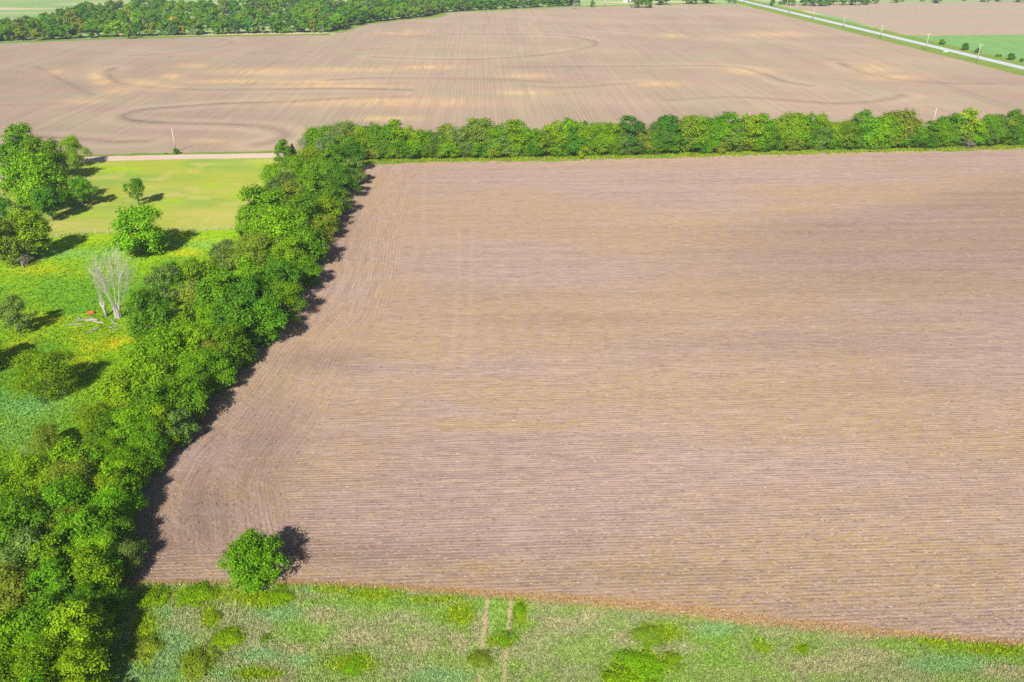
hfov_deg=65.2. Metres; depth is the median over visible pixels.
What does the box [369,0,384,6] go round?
woodland tree
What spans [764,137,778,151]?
hedgerow tree
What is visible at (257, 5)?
woodland tree
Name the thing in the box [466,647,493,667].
bush
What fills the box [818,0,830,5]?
field edge tree
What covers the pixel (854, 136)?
hedgerow tree
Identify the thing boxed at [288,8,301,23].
woodland tree
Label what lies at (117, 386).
hedgerow tree
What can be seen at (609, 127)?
hedgerow tree
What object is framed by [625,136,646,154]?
hedgerow tree
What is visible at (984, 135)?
hedgerow tree
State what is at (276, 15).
woodland tree
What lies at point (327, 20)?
woodland tree
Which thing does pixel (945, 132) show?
hedgerow tree
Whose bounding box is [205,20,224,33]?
woodland tree
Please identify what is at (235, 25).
woodland tree
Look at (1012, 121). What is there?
hedgerow tree
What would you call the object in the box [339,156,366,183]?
hedgerow tree
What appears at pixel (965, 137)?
hedgerow tree
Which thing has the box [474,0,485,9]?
woodland tree
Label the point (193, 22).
woodland tree
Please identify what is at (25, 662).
hedgerow tree
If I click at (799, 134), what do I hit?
hedgerow tree
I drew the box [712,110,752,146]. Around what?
hedgerow tree
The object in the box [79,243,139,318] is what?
shattered tree
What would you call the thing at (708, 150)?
hedgerow tree
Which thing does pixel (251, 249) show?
hedgerow tree
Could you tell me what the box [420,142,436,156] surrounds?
hedgerow tree
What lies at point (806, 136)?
hedgerow tree
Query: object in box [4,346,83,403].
pasture tree
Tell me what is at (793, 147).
hedgerow tree
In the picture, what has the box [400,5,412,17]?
woodland tree
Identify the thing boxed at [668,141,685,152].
hedgerow tree
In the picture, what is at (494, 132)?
hedgerow tree
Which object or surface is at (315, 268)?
hedgerow tree
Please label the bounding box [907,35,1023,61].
green meadow
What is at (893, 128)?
hedgerow tree
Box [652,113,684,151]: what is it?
hedgerow tree
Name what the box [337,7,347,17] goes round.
woodland tree
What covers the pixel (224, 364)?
hedgerow tree
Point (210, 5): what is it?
woodland tree
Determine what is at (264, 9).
woodland tree
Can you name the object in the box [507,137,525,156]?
hedgerow tree
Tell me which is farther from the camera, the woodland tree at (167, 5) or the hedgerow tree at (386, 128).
the woodland tree at (167, 5)
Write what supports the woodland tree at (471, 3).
on the terrain at (20, 8)
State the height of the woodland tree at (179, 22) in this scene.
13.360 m
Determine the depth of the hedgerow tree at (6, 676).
87.22 m
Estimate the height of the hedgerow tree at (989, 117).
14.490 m
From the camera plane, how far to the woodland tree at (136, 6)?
844.19 m
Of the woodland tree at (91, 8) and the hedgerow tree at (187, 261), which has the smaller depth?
the hedgerow tree at (187, 261)
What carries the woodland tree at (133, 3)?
on the terrain at (20, 8)
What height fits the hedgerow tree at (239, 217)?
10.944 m
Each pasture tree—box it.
[0,121,41,166]
[0,143,19,170]
[0,147,74,209]
[0,195,21,220]
[0,216,35,267]
[0,294,37,333]
[2,206,53,256]
[4,204,35,225]
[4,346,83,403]
[20,134,67,178]
[27,185,67,220]
[55,133,92,168]
[65,175,97,206]
[108,201,170,253]
[121,285,176,341]
[122,177,145,204]
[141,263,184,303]
[162,260,186,286]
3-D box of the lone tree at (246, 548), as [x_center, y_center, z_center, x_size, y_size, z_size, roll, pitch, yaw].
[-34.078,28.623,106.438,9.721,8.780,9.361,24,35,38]
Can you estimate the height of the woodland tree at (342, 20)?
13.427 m
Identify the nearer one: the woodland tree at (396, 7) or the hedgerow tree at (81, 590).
the hedgerow tree at (81, 590)
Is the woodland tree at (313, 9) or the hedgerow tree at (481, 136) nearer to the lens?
the hedgerow tree at (481, 136)
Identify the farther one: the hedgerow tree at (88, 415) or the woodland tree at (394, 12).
the woodland tree at (394, 12)
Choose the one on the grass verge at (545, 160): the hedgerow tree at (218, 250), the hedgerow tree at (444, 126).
the hedgerow tree at (444, 126)
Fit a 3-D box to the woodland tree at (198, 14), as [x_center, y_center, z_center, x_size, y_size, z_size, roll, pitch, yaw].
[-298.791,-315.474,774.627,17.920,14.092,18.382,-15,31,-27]
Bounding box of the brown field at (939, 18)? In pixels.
[778,1,1023,35]
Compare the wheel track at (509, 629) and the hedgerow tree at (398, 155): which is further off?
the hedgerow tree at (398, 155)
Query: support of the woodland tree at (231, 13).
on the terrain at (20, 8)
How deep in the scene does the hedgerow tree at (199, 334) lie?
154.95 m
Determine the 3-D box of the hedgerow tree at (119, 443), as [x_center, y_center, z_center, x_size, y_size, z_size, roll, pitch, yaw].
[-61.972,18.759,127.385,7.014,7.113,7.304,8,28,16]
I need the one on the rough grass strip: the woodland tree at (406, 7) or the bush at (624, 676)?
the bush at (624, 676)
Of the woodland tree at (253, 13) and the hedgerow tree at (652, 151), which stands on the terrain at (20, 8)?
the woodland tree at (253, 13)
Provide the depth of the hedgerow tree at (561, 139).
308.56 m
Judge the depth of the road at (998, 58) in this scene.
673.18 m
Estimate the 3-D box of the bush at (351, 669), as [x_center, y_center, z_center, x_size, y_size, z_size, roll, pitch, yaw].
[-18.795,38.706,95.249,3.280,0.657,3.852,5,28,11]
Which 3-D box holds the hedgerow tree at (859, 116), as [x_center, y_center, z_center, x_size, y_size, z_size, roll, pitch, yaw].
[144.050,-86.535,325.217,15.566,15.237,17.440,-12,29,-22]
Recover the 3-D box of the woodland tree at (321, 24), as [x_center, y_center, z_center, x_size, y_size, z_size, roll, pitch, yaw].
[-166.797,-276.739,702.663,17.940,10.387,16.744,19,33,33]
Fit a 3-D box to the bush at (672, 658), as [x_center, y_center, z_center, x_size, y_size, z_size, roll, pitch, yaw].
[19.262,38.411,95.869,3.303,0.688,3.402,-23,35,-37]
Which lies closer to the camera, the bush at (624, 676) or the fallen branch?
the bush at (624, 676)
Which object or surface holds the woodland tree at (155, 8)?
on the terrain at (20, 8)
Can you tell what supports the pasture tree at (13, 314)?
on the pasture at (222, 233)
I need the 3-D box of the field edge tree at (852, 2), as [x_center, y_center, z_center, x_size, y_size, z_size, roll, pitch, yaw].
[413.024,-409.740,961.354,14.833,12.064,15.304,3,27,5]
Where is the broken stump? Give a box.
[93,283,108,316]
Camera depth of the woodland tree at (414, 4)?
845.64 m
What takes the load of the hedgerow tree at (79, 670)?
on the rough grass strip
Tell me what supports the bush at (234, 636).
on the rough grass strip
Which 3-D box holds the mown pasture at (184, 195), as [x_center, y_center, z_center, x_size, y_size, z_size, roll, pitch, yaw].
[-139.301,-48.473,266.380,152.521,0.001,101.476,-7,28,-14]
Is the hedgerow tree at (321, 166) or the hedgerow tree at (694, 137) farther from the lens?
the hedgerow tree at (694, 137)
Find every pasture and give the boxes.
[0,158,304,239]
[0,229,290,600]
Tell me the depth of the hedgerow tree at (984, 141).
324.09 m
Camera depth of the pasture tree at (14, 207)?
234.04 m
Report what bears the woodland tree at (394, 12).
on the grass verge at (353, 26)
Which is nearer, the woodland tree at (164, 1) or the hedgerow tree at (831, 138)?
the hedgerow tree at (831, 138)
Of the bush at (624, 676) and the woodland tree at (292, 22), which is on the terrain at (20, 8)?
the woodland tree at (292, 22)
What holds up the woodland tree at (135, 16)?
on the terrain at (20, 8)
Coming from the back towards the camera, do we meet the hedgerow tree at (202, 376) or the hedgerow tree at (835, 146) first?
the hedgerow tree at (835, 146)
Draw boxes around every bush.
[123,633,167,660]
[133,583,172,609]
[174,579,222,607]
[177,642,221,681]
[206,610,221,625]
[209,625,247,650]
[260,633,271,643]
[262,583,294,605]
[336,654,365,676]
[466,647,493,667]
[497,630,518,649]
[512,602,526,616]
[599,662,656,681]
[611,648,671,681]
[626,621,668,649]
[662,650,686,672]
[750,637,770,652]
[798,644,810,655]
[961,43,968,49]
[1008,53,1015,59]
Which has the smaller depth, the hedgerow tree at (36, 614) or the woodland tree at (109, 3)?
the hedgerow tree at (36, 614)
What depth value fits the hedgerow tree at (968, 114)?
322.84 m
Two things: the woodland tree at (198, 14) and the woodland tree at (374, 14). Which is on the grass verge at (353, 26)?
the woodland tree at (374, 14)
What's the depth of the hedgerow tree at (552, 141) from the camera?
307.46 m
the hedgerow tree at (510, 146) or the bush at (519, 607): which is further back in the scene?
the hedgerow tree at (510, 146)
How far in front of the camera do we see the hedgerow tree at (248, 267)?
183.38 m
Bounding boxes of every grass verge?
[0,33,329,43]
[65,149,301,157]
[326,3,718,32]
[361,144,1023,164]
[725,0,1023,75]
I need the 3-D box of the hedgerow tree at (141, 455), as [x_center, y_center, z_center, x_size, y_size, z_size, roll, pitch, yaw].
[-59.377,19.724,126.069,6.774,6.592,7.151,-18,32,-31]
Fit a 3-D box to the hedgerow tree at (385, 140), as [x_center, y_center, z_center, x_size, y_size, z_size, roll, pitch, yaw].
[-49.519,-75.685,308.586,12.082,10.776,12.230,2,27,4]
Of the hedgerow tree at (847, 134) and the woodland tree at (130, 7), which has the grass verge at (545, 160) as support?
the hedgerow tree at (847, 134)
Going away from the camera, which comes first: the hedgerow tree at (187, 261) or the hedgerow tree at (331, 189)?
the hedgerow tree at (187, 261)
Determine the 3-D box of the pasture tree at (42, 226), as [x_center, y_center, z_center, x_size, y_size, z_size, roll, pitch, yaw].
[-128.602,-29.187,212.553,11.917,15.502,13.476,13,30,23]
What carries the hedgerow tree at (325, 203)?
on the terrain at (20, 8)
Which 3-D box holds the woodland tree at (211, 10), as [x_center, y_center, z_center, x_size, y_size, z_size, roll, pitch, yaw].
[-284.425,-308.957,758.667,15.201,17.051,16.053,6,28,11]
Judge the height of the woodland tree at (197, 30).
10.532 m
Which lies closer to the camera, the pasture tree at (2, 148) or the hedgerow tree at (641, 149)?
the pasture tree at (2, 148)
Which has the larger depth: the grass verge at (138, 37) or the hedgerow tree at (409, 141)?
the grass verge at (138, 37)
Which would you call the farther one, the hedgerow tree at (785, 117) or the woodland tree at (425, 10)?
the woodland tree at (425, 10)
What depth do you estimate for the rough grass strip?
99.17 m
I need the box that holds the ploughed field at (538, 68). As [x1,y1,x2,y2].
[0,4,1023,154]
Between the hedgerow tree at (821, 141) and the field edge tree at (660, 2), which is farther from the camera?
the field edge tree at (660, 2)
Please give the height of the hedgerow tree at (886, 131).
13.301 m
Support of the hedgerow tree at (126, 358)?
on the pasture at (222, 233)
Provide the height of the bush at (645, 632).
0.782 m
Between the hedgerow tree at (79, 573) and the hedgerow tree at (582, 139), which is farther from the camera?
the hedgerow tree at (582, 139)
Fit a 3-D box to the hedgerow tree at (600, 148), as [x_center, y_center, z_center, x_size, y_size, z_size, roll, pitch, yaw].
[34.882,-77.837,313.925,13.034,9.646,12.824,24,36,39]
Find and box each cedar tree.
[272,138,291,165]
[290,143,296,155]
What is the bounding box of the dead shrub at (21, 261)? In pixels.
[16,254,32,266]
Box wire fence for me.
[56,225,240,237]
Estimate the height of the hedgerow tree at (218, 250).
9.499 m
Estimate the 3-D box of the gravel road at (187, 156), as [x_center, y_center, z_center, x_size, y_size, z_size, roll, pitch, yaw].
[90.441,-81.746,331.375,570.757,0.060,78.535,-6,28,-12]
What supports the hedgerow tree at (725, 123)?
on the grass verge at (545, 160)
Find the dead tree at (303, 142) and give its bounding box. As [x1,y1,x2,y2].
[296,133,321,148]
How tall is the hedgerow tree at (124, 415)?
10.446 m
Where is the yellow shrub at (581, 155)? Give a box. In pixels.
[578,150,583,158]
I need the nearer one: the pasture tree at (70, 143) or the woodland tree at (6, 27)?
the pasture tree at (70, 143)
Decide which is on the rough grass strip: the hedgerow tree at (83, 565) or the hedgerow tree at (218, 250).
the hedgerow tree at (83, 565)
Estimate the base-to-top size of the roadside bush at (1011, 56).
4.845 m
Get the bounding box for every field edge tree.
[630,0,641,7]
[641,0,652,6]
[654,0,669,4]
[683,0,697,3]
[788,0,796,4]
[799,0,810,4]
[809,0,819,5]
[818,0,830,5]
[849,0,861,4]
[860,0,870,4]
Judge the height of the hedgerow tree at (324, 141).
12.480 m
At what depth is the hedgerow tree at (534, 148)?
308.57 m
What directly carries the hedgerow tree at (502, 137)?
on the terrain at (20, 8)
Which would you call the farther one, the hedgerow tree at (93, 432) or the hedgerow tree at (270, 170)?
the hedgerow tree at (270, 170)
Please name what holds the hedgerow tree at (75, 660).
on the rough grass strip
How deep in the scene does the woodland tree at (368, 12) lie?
769.47 m
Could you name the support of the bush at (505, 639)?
on the rough grass strip
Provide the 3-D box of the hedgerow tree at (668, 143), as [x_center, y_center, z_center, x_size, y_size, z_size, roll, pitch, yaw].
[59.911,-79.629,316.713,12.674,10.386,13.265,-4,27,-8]
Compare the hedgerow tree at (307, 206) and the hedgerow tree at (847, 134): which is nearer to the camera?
the hedgerow tree at (307, 206)
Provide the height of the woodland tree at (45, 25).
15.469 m
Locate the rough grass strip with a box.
[89,579,1023,681]
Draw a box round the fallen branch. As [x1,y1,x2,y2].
[75,315,103,323]
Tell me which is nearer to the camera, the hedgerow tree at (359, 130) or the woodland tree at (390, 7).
the hedgerow tree at (359, 130)
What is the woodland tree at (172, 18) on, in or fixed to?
on the terrain at (20, 8)
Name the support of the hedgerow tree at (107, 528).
on the pasture at (222, 233)
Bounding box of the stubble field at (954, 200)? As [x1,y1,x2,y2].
[120,148,1023,646]
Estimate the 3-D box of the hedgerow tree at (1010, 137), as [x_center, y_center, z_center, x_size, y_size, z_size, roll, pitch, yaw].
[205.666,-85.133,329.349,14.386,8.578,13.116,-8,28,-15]
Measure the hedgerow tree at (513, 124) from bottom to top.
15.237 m
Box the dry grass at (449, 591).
[118,579,1023,650]
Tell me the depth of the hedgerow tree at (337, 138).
302.24 m
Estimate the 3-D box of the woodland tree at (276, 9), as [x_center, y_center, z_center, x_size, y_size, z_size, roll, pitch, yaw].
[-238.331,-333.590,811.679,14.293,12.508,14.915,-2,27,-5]
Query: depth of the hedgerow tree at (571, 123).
308.75 m
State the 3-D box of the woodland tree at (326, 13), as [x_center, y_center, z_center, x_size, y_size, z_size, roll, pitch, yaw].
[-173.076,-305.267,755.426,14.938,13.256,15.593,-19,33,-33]
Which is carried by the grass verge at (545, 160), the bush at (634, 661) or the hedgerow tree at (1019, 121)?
the hedgerow tree at (1019, 121)
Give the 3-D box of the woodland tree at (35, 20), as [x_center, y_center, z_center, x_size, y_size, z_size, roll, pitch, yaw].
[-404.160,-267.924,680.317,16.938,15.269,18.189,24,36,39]
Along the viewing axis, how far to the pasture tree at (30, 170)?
243.68 m
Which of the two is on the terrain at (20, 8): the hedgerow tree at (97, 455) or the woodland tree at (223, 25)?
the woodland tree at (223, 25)
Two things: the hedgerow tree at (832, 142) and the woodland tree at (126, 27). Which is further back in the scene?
the woodland tree at (126, 27)
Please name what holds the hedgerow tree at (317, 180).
on the terrain at (20, 8)
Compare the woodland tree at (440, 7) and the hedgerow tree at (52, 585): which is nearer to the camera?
the hedgerow tree at (52, 585)
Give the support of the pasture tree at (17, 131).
on the mown pasture at (184, 195)
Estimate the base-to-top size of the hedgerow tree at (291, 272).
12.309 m
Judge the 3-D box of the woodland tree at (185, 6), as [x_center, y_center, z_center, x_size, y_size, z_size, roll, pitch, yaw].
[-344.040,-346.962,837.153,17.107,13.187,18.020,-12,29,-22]
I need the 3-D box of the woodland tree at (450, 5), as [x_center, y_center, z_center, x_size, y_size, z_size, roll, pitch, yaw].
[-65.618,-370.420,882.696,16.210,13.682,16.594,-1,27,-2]
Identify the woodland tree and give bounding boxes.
[0,24,17,40]
[1,17,12,23]
[5,18,25,27]
[10,22,24,37]
[12,26,29,39]
[19,15,31,20]
[24,19,41,37]
[27,17,46,30]
[28,27,48,39]
[36,13,45,22]
[37,12,54,17]
[41,17,59,28]
[43,25,57,38]
[49,20,63,28]
[51,7,64,14]
[53,24,75,38]
[54,17,67,24]
[63,9,78,17]
[67,14,87,32]
[68,23,83,37]
[72,4,88,12]
[76,6,86,16]
[77,3,91,8]
[82,12,98,23]
[82,19,98,31]
[82,23,101,37]
[88,5,96,16]
[91,8,101,23]
[94,5,104,14]
[94,14,108,25]
[97,22,110,36]
[102,9,118,19]
[103,14,118,23]
[104,0,119,9]
[104,19,124,36]
[106,5,118,11]
[112,7,129,19]
[114,0,125,7]
[117,12,131,27]
[119,22,136,35]
[121,23,132,37]
[123,4,135,14]
[125,1,140,8]
[130,10,146,28]
[131,0,148,6]
[132,22,147,35]
[134,3,141,11]
[134,4,152,20]
[139,10,154,18]
[142,12,161,23]
[142,22,160,35]
[147,15,164,27]
[151,1,164,13]
[155,0,167,7]
[157,18,173,34]
[160,0,179,12]
[161,11,172,18]
[165,19,185,33]
[167,23,178,34]
[168,16,179,25]
[170,6,184,17]
[175,0,186,10]
[175,2,191,13]
[177,26,184,34]
[182,13,190,21]
[183,18,203,34]
[185,1,194,10]
[185,23,204,33]
[189,8,203,20]
[191,2,200,11]
[194,8,204,19]
[197,0,207,7]
[198,2,215,10]
[202,5,218,20]
[204,15,217,26]
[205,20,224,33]
[207,0,215,6]
[215,0,227,10]
[216,12,229,26]
[216,19,231,33]
[220,1,231,13]
[226,17,243,33]
[227,8,236,20]
[231,0,241,12]
[232,14,244,21]
[237,7,251,15]
[238,0,250,4]
[240,13,253,26]
[240,18,254,32]
[244,7,258,18]
[247,0,261,13]
[247,19,265,32]
[256,12,266,20]
[257,6,271,17]
[258,0,270,9]
[261,16,281,32]
[269,0,282,12]
[270,6,284,16]
[270,13,282,20]
[271,21,291,32]
[280,11,292,23]
[281,0,291,8]
[284,6,295,12]
[286,19,300,32]
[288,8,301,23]
[290,0,300,7]
[295,18,310,31]
[299,6,308,14]
[299,9,317,21]
[302,0,312,9]
[305,7,320,17]
[308,13,326,24]
[308,18,321,31]
[313,0,326,8]
[315,20,333,32]
[319,7,332,15]
[321,11,331,16]
[323,0,338,6]
[323,17,335,30]
[326,5,337,11]
[329,14,346,27]
[330,15,346,29]
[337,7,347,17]
[338,1,347,7]
[347,12,362,24]
[348,1,362,7]
[348,11,361,23]
[357,9,367,22]
[361,9,371,22]
[366,10,382,21]
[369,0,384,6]
[371,7,388,20]
[381,9,394,19]
[383,5,393,10]
[388,0,398,6]
[389,10,401,18]
[393,3,400,15]
[397,7,411,17]
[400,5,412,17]
[408,2,420,12]
[409,7,422,16]
[414,5,429,16]
[422,3,432,14]
[432,2,441,12]
[436,0,444,12]
[446,0,459,11]
[456,0,467,10]
[458,0,473,10]
[466,0,477,9]
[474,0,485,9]
[482,0,496,8]
[488,1,497,8]
[498,0,506,7]
[505,0,518,7]
[518,0,530,6]
[525,0,537,7]
[533,0,542,6]
[542,0,552,6]
[547,0,558,6]
[557,0,569,5]
[569,0,580,5]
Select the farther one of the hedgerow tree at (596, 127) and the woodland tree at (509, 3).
the woodland tree at (509, 3)
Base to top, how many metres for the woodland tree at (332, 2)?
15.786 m
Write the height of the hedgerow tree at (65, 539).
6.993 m
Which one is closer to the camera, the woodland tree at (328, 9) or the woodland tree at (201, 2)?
the woodland tree at (328, 9)
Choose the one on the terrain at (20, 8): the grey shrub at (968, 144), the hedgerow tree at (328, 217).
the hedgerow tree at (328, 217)
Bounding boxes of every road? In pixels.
[0,153,297,181]
[738,0,1023,69]
[745,0,1023,65]
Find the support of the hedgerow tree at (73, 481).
on the pasture at (222, 233)
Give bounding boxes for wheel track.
[476,598,489,681]
[502,597,512,681]
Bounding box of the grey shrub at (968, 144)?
[963,139,975,147]
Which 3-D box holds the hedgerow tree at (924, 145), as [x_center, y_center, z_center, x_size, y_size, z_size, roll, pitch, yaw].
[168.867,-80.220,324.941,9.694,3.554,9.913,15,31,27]
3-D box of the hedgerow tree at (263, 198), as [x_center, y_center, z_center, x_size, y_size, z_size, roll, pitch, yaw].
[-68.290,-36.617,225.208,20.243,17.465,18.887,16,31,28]
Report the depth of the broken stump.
181.21 m
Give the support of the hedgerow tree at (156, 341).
on the pasture at (222, 233)
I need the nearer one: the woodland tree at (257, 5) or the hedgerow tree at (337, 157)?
the hedgerow tree at (337, 157)
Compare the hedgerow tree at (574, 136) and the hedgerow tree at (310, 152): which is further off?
the hedgerow tree at (574, 136)
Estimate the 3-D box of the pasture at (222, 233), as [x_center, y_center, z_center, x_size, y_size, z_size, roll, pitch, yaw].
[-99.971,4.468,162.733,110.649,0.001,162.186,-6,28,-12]
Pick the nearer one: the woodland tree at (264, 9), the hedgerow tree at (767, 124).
the hedgerow tree at (767, 124)
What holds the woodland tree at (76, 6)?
on the terrain at (20, 8)
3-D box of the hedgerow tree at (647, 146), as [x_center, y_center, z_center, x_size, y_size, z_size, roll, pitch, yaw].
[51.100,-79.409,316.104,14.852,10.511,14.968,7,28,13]
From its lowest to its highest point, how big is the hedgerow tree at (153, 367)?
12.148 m
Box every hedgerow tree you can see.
[0,466,23,511]
[0,487,53,549]
[0,526,14,563]
[0,526,55,580]
[0,560,46,614]
[0,604,46,661]
[0,633,87,681]
[0,655,35,681]
[2,445,63,498]
[7,588,66,647]
[10,643,60,676]
[17,669,48,681]
[21,555,74,598]
[22,624,57,680]
[24,477,95,528]
[24,532,77,592]
[25,421,65,458]
[36,468,99,504]
[38,588,69,623]
[40,501,84,533]
[41,455,99,489]
[41,564,75,593]
[41,597,115,661]
[42,435,104,475]
[42,482,90,529]
[44,511,90,546]
[45,637,112,681]
[46,504,118,550]
[46,527,82,558]
[47,640,96,680]
[57,579,95,617]
[62,526,126,571]
[62,627,111,667]
[63,596,117,641]
[64,544,126,601]
[70,557,114,597]
[70,609,121,649]
[71,399,116,441]
[81,432,126,459]
[81,546,127,583]
[82,421,118,450]
[82,447,114,476]
[83,521,131,556]
[85,493,137,533]
[85,579,133,622]
[86,467,145,508]
[88,482,148,520]
[90,506,137,541]
[92,464,143,515]
[93,454,154,487]
[94,407,123,441]
[95,367,145,410]
[100,444,151,482]
[107,405,153,452]
[109,533,151,581]
[111,437,134,471]
[118,351,143,377]
[118,411,168,456]
[120,379,180,426]
[121,447,158,483]
[122,349,178,392]
[126,320,197,370]
[126,428,173,469]
[127,435,166,475]
[134,401,182,453]
[136,373,165,400]
[147,357,181,392]
[159,405,200,447]
[161,370,214,421]
[163,308,195,338]
[169,399,196,429]
[170,347,217,394]
[173,281,205,318]
[174,320,217,357]
[177,255,222,300]
[177,322,233,356]
[179,257,201,280]
[179,357,224,394]
[181,370,215,408]
[188,266,238,313]
[193,299,221,328]
[193,343,238,394]
[201,334,230,361]
[204,237,240,270]
[206,290,267,341]
[209,320,258,368]
[213,315,252,342]
[220,230,285,275]
[225,268,287,316]
[226,255,269,298]
[231,334,256,367]
[234,204,261,236]
[235,181,289,238]
[237,296,288,347]
[239,306,280,343]
[248,203,314,261]
[257,161,285,187]
[261,256,308,299]
[263,249,287,266]
[264,169,297,204]
[264,278,309,323]
[268,234,311,269]
[276,188,329,235]
[278,179,306,204]
[283,152,304,183]
[284,217,329,262]
[290,254,322,287]
[295,144,320,167]
[295,171,336,197]
[295,246,314,262]
[297,129,315,146]
[297,157,342,188]
[299,121,334,146]
[306,191,328,214]
[308,210,338,242]
[312,142,345,174]
[313,135,336,162]
[313,192,343,229]
[314,177,324,191]
[317,179,353,212]
[324,163,362,199]
[327,117,364,148]
[333,141,365,168]
[334,133,349,153]
[339,123,373,158]
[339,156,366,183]
[344,134,369,160]
[362,128,382,158]
[363,148,378,158]
[364,121,387,153]
[369,132,389,157]
[374,138,394,156]
[377,119,408,156]
[377,123,408,159]
[383,139,402,159]
[383,143,404,157]
[390,132,418,157]
[400,125,425,154]
[400,144,420,158]
[402,137,419,157]
[410,134,421,155]
[412,129,433,156]
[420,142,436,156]
[421,133,430,142]
[424,128,450,157]
[424,139,440,155]
[431,133,448,156]
[433,144,459,156]
[434,135,456,157]
[435,122,460,155]
[435,139,459,157]
[441,125,469,157]
[453,140,463,155]
[456,137,480,155]
[457,116,497,148]
[458,135,480,156]
[461,118,496,150]
[470,139,487,156]
[472,125,501,153]
[477,124,504,158]
[481,135,502,155]
[486,125,515,154]
[489,147,503,157]
[496,118,529,156]
[503,140,521,155]
[506,131,528,157]
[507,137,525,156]
[516,138,530,156]
[519,126,540,155]
[522,141,543,155]
[524,128,539,155]
[528,134,546,155]
[535,133,558,154]
[536,129,564,153]
[538,119,567,153]
[547,137,573,156]
[552,129,571,154]
[557,116,585,153]
[562,126,580,154]
[572,127,602,153]
[573,126,602,155]
[575,124,598,154]
[580,138,598,155]
[587,122,612,150]
[593,132,612,153]
[595,135,615,153]
[601,122,625,153]
[601,130,618,152]
[604,121,625,152]
[608,139,623,155]
[611,132,635,154]
[617,114,646,152]
[623,133,644,154]
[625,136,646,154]
[634,128,654,153]
[643,130,659,153]
[644,120,675,154]
[646,129,667,154]
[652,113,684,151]
[652,128,667,154]
[652,134,680,152]
[657,114,684,151]
[667,124,685,153]
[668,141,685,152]
[677,114,715,152]
[678,113,703,150]
[678,130,695,151]
[680,122,709,150]
[689,140,716,153]
[694,116,728,148]
[699,123,722,152]
[708,121,732,150]
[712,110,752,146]
[712,127,745,152]
[712,135,732,153]
[724,121,749,150]
[726,127,747,151]
[734,112,770,147]
[740,129,761,149]
[744,138,768,150]
[745,142,764,150]
[751,111,776,143]
[758,133,779,151]
[764,119,791,150]
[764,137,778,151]
[767,126,788,150]
[770,111,799,140]
[778,135,804,149]
[779,109,811,145]
[781,112,810,149]
[786,123,805,150]
[792,110,824,149]
[801,123,828,148]
[808,127,834,150]
[811,133,827,149]
[812,109,835,149]
[820,122,840,148]
[825,128,839,147]
[826,119,846,148]
[830,128,846,149]
[835,119,860,148]
[839,121,855,148]
[844,108,881,133]
[852,131,876,148]
[854,129,864,147]
[857,118,887,149]
[859,129,881,148]
[860,122,875,148]
[870,136,885,149]
[875,115,894,147]
[879,108,925,146]
[879,112,903,143]
[885,133,901,148]
[898,132,924,147]
[899,116,919,147]
[910,130,932,146]
[912,125,929,146]
[919,136,940,148]
[919,142,940,147]
[924,120,948,145]
[930,118,951,146]
[930,124,959,146]
[931,112,966,144]
[933,128,960,144]
[943,106,989,142]
[953,119,975,142]
[954,135,963,146]
[957,134,974,144]
[964,120,987,144]
[972,126,994,144]
[976,121,993,142]
[981,123,998,144]
[982,112,1007,139]
[986,118,1004,145]
[987,113,1012,142]
[998,126,1023,144]
[1000,124,1020,145]
[1001,117,1023,144]
[1004,109,1023,119]
[1005,112,1023,141]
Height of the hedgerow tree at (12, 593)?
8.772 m
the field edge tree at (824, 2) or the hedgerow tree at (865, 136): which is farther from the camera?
the field edge tree at (824, 2)
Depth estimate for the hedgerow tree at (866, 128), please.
318.49 m
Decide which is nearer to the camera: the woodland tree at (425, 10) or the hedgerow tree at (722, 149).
the hedgerow tree at (722, 149)
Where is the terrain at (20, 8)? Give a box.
[0,0,1023,649]
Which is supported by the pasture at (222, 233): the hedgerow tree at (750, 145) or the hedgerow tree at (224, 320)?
the hedgerow tree at (224, 320)
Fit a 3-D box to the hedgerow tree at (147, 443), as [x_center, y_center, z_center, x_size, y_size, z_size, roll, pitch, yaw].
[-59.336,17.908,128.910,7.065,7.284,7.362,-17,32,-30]
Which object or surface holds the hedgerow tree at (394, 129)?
on the grass verge at (545, 160)
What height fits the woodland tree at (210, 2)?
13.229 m
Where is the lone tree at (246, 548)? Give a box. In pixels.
[214,527,294,594]
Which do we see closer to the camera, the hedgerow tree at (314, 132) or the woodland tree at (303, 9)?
the hedgerow tree at (314, 132)
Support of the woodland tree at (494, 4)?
on the terrain at (20, 8)
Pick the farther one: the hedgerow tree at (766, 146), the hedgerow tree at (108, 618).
the hedgerow tree at (766, 146)
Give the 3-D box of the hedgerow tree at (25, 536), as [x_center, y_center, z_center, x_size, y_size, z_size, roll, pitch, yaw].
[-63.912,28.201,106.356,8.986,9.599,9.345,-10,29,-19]
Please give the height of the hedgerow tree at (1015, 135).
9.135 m
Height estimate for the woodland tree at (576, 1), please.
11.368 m
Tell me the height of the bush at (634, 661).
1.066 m
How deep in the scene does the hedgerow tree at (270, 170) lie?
267.20 m
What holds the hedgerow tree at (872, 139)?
on the grass verge at (545, 160)
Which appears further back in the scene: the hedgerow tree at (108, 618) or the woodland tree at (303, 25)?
the woodland tree at (303, 25)
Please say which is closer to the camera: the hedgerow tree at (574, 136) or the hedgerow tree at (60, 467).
the hedgerow tree at (60, 467)

